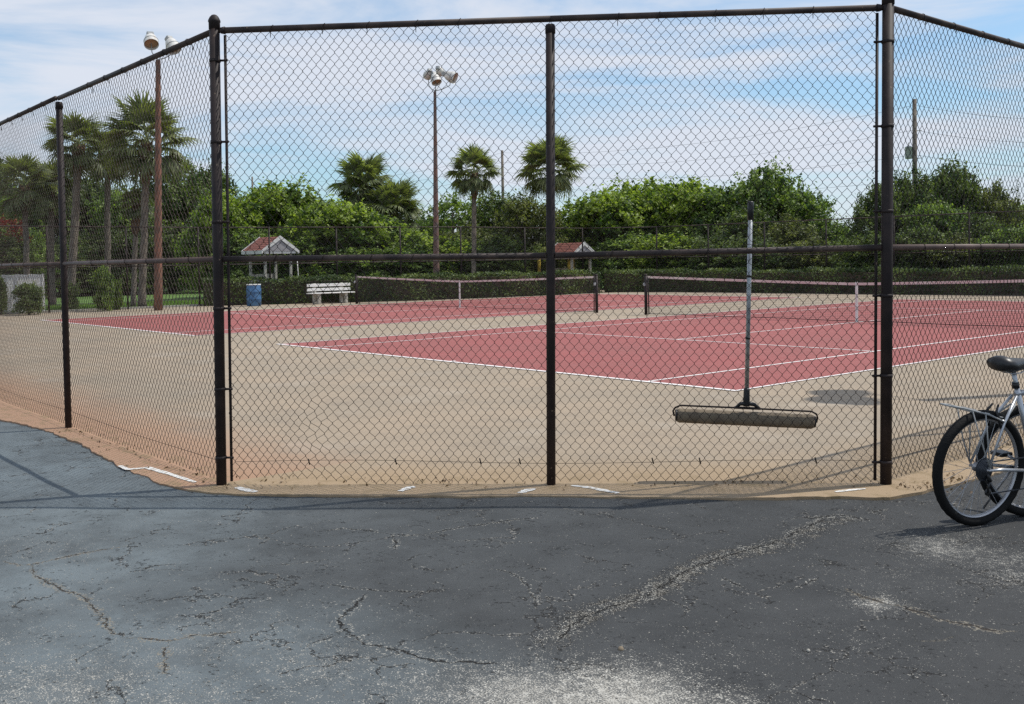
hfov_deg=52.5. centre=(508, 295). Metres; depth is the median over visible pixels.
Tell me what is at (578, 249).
shelter
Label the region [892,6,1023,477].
chain link fence
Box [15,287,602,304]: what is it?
lawn
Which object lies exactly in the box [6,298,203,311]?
grass
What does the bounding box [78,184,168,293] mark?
tree
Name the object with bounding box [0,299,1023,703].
asphalt lot
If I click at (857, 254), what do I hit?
shrub
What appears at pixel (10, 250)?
tree
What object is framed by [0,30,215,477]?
chain link fence
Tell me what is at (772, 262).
shrub
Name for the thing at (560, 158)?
palm tree
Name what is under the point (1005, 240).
shrub
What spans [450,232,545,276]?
shrub
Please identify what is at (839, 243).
tree
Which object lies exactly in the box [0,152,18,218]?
tree
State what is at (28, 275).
board fence
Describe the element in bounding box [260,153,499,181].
power line
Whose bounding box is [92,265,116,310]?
shrub
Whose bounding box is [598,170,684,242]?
tree
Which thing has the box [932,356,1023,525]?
bicycle
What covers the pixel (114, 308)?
lawn kerb
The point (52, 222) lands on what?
palm tree
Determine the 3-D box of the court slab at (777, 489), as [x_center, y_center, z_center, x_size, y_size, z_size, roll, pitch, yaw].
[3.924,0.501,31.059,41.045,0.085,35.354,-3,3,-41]
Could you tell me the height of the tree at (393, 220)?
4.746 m
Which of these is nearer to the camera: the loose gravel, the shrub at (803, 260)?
the loose gravel
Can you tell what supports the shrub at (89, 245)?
on the lawn at (164, 295)
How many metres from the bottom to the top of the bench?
0.800 m
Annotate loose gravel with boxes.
[1,497,1023,703]
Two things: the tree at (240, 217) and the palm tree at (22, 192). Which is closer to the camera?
the palm tree at (22, 192)
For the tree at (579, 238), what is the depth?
56.59 m
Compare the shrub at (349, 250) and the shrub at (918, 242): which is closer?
the shrub at (918, 242)
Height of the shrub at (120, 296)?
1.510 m
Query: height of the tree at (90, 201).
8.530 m
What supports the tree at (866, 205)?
on the lawn at (164, 295)
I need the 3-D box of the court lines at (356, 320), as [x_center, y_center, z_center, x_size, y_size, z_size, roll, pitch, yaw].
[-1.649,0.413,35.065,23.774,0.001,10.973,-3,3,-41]
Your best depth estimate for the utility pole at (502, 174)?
94.61 m
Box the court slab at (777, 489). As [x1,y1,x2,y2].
[0,288,1023,500]
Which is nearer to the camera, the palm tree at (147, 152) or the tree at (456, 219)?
the palm tree at (147, 152)
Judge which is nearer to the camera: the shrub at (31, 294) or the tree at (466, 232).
the shrub at (31, 294)
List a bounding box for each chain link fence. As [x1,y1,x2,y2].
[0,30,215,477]
[0,225,582,313]
[208,0,894,485]
[582,210,1023,287]
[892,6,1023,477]
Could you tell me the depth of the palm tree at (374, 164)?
57.31 m
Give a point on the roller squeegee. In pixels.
(743, 417)
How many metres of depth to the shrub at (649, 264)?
50.46 m
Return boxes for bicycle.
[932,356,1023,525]
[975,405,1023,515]
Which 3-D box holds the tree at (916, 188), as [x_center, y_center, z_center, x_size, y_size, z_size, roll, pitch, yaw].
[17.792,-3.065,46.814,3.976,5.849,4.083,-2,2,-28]
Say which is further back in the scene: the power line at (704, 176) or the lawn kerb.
the power line at (704, 176)
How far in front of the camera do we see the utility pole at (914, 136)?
65.59 m
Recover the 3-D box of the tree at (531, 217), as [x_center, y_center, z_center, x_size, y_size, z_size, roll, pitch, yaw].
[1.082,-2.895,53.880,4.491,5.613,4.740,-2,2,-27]
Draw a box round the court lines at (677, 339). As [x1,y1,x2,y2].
[280,299,1023,390]
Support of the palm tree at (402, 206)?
on the lawn at (164, 295)
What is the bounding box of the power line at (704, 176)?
[507,157,896,178]
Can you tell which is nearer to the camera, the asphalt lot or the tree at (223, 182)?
the asphalt lot
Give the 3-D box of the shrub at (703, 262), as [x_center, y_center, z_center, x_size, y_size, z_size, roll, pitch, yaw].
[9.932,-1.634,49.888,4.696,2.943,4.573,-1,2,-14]
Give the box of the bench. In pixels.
[306,283,354,303]
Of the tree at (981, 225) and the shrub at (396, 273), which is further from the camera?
the shrub at (396, 273)
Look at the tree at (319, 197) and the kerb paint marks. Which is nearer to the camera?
the kerb paint marks
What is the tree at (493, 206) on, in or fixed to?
on the lawn at (164, 295)
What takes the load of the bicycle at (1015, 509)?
on the asphalt lot
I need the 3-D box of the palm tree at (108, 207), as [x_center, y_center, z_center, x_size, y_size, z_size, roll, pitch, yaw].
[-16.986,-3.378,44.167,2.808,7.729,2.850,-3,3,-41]
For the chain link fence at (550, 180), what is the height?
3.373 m
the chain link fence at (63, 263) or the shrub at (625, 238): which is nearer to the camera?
the chain link fence at (63, 263)
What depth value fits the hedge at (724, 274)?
42.77 m
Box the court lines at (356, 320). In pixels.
[44,294,799,335]
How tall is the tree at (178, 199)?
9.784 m
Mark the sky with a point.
(49, 48)
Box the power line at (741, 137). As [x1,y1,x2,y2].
[583,106,908,152]
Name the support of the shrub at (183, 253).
on the lawn at (164, 295)
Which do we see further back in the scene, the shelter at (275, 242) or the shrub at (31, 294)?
the shelter at (275, 242)
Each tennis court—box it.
[43,294,801,335]
[278,299,1023,390]
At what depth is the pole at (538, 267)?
51.89 m
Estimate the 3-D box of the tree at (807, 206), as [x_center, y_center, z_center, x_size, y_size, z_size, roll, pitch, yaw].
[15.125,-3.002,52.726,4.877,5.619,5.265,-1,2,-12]
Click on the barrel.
(250, 298)
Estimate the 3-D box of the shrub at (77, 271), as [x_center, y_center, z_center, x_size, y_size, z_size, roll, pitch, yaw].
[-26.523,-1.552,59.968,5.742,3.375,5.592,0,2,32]
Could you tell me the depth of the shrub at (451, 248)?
50.81 m
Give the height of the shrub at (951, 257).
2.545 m
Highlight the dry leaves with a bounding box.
[57,425,1023,494]
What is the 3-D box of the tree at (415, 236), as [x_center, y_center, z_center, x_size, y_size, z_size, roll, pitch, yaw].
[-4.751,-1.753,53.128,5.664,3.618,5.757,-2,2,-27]
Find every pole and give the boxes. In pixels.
[143,31,181,310]
[423,66,457,277]
[501,150,503,197]
[537,260,540,271]
[905,99,921,187]
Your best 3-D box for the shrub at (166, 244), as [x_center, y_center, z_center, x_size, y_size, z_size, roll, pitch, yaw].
[-20.948,-2.496,64.003,5.742,4.862,5.592,-1,2,-13]
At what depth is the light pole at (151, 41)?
36.99 m
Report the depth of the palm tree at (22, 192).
41.80 m
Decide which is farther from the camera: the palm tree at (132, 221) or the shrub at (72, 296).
the palm tree at (132, 221)
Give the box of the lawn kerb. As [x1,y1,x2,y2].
[2,304,203,314]
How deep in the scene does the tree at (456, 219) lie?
55.19 m
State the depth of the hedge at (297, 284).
42.28 m
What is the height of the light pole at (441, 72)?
10.251 m
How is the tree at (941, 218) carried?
on the lawn at (164, 295)
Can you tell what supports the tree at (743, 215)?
on the lawn at (164, 295)
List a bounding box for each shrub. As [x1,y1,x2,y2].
[0,223,60,288]
[0,273,8,313]
[9,281,47,314]
[44,239,97,295]
[56,228,130,294]
[68,282,80,309]
[89,222,177,294]
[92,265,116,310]
[112,275,123,309]
[128,217,202,292]
[164,225,202,291]
[201,215,278,287]
[254,235,346,281]
[307,243,397,280]
[340,241,455,278]
[401,233,491,277]
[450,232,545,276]
[519,235,579,271]
[574,259,604,287]
[581,231,650,286]
[623,231,716,284]
[675,231,740,272]
[709,233,805,272]
[766,235,845,272]
[828,228,905,271]
[878,220,963,271]
[915,231,1006,271]
[967,222,1023,271]
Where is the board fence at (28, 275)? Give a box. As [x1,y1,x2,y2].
[1,274,44,311]
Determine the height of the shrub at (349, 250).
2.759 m
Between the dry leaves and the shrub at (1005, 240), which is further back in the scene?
the shrub at (1005, 240)
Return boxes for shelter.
[241,236,298,281]
[555,242,593,274]
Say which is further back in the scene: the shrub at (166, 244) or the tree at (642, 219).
the shrub at (166, 244)
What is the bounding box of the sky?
[0,0,1023,232]
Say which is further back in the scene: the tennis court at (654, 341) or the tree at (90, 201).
the tree at (90, 201)
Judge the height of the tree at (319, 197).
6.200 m
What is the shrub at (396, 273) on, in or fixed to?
on the lawn at (164, 295)
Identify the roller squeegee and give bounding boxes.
[672,201,817,428]
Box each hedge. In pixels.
[202,268,602,305]
[603,264,1023,295]
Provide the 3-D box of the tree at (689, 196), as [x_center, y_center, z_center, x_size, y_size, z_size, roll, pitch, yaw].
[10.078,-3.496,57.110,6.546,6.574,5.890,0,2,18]
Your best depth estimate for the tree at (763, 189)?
52.95 m
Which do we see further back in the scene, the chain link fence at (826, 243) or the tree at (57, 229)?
the tree at (57, 229)
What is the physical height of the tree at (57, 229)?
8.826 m
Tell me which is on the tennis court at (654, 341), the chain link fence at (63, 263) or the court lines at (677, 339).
the court lines at (677, 339)
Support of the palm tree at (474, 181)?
on the lawn at (164, 295)
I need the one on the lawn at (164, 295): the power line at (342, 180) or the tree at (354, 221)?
the tree at (354, 221)
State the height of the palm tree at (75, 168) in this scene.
8.044 m
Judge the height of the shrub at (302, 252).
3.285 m
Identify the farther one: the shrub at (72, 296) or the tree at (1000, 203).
the tree at (1000, 203)
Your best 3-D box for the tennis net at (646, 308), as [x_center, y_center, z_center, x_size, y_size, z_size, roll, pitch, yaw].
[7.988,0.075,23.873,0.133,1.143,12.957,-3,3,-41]
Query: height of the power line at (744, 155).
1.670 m
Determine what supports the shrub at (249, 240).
on the lawn at (164, 295)
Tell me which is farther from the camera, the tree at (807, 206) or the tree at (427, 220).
the tree at (427, 220)
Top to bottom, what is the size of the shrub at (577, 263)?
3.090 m
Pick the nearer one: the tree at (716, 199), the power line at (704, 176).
the tree at (716, 199)
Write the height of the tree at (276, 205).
6.651 m
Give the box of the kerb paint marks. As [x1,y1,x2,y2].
[119,465,864,492]
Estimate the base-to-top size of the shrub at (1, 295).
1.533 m
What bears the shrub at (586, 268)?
on the lawn at (164, 295)
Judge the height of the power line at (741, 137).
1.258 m
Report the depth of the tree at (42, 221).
63.92 m
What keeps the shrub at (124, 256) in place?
on the lawn at (164, 295)
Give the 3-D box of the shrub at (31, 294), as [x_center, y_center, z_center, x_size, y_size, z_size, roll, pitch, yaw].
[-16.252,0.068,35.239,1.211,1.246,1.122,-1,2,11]
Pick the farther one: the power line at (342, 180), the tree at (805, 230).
the power line at (342, 180)
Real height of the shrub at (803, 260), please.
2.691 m
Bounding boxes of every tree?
[0,151,65,274]
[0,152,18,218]
[0,179,79,244]
[0,212,47,298]
[20,159,88,305]
[25,175,91,290]
[40,110,111,284]
[58,175,120,292]
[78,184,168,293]
[84,130,131,270]
[96,90,202,306]
[115,187,154,306]
[116,150,211,291]
[172,188,274,294]
[179,157,239,220]
[229,172,324,264]
[277,194,391,280]
[301,185,342,206]
[326,150,394,211]
[331,211,419,266]
[354,175,426,231]
[382,225,459,274]
[415,209,458,233]
[420,188,493,238]
[439,219,517,270]
[444,144,501,274]
[459,188,516,237]
[487,187,577,273]
[515,134,589,203]
[555,208,602,269]
[557,181,658,280]
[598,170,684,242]
[645,171,739,238]
[684,172,746,239]
[706,199,779,262]
[725,155,805,220]
[743,211,824,267]
[762,181,840,243]
[806,213,852,242]
[828,235,850,271]
[840,172,907,259]
[863,162,942,233]
[897,198,974,268]
[927,149,991,222]
[947,206,1018,267]
[971,178,1023,234]
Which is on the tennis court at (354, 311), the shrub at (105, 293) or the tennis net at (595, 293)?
the tennis net at (595, 293)
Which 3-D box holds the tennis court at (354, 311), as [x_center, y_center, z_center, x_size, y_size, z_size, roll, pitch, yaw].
[-1.649,0.417,35.065,23.774,0.001,10.973,-3,3,-41]
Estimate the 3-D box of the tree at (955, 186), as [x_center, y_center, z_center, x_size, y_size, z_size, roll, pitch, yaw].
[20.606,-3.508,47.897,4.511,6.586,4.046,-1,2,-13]
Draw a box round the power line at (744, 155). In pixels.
[503,130,911,164]
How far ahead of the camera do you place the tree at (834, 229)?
51.27 m
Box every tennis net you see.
[354,274,597,312]
[643,274,1023,326]
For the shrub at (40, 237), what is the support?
on the lawn at (164, 295)
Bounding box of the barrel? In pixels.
[246,284,260,305]
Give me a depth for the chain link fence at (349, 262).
41.40 m
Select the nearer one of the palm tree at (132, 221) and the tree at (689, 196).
the palm tree at (132, 221)

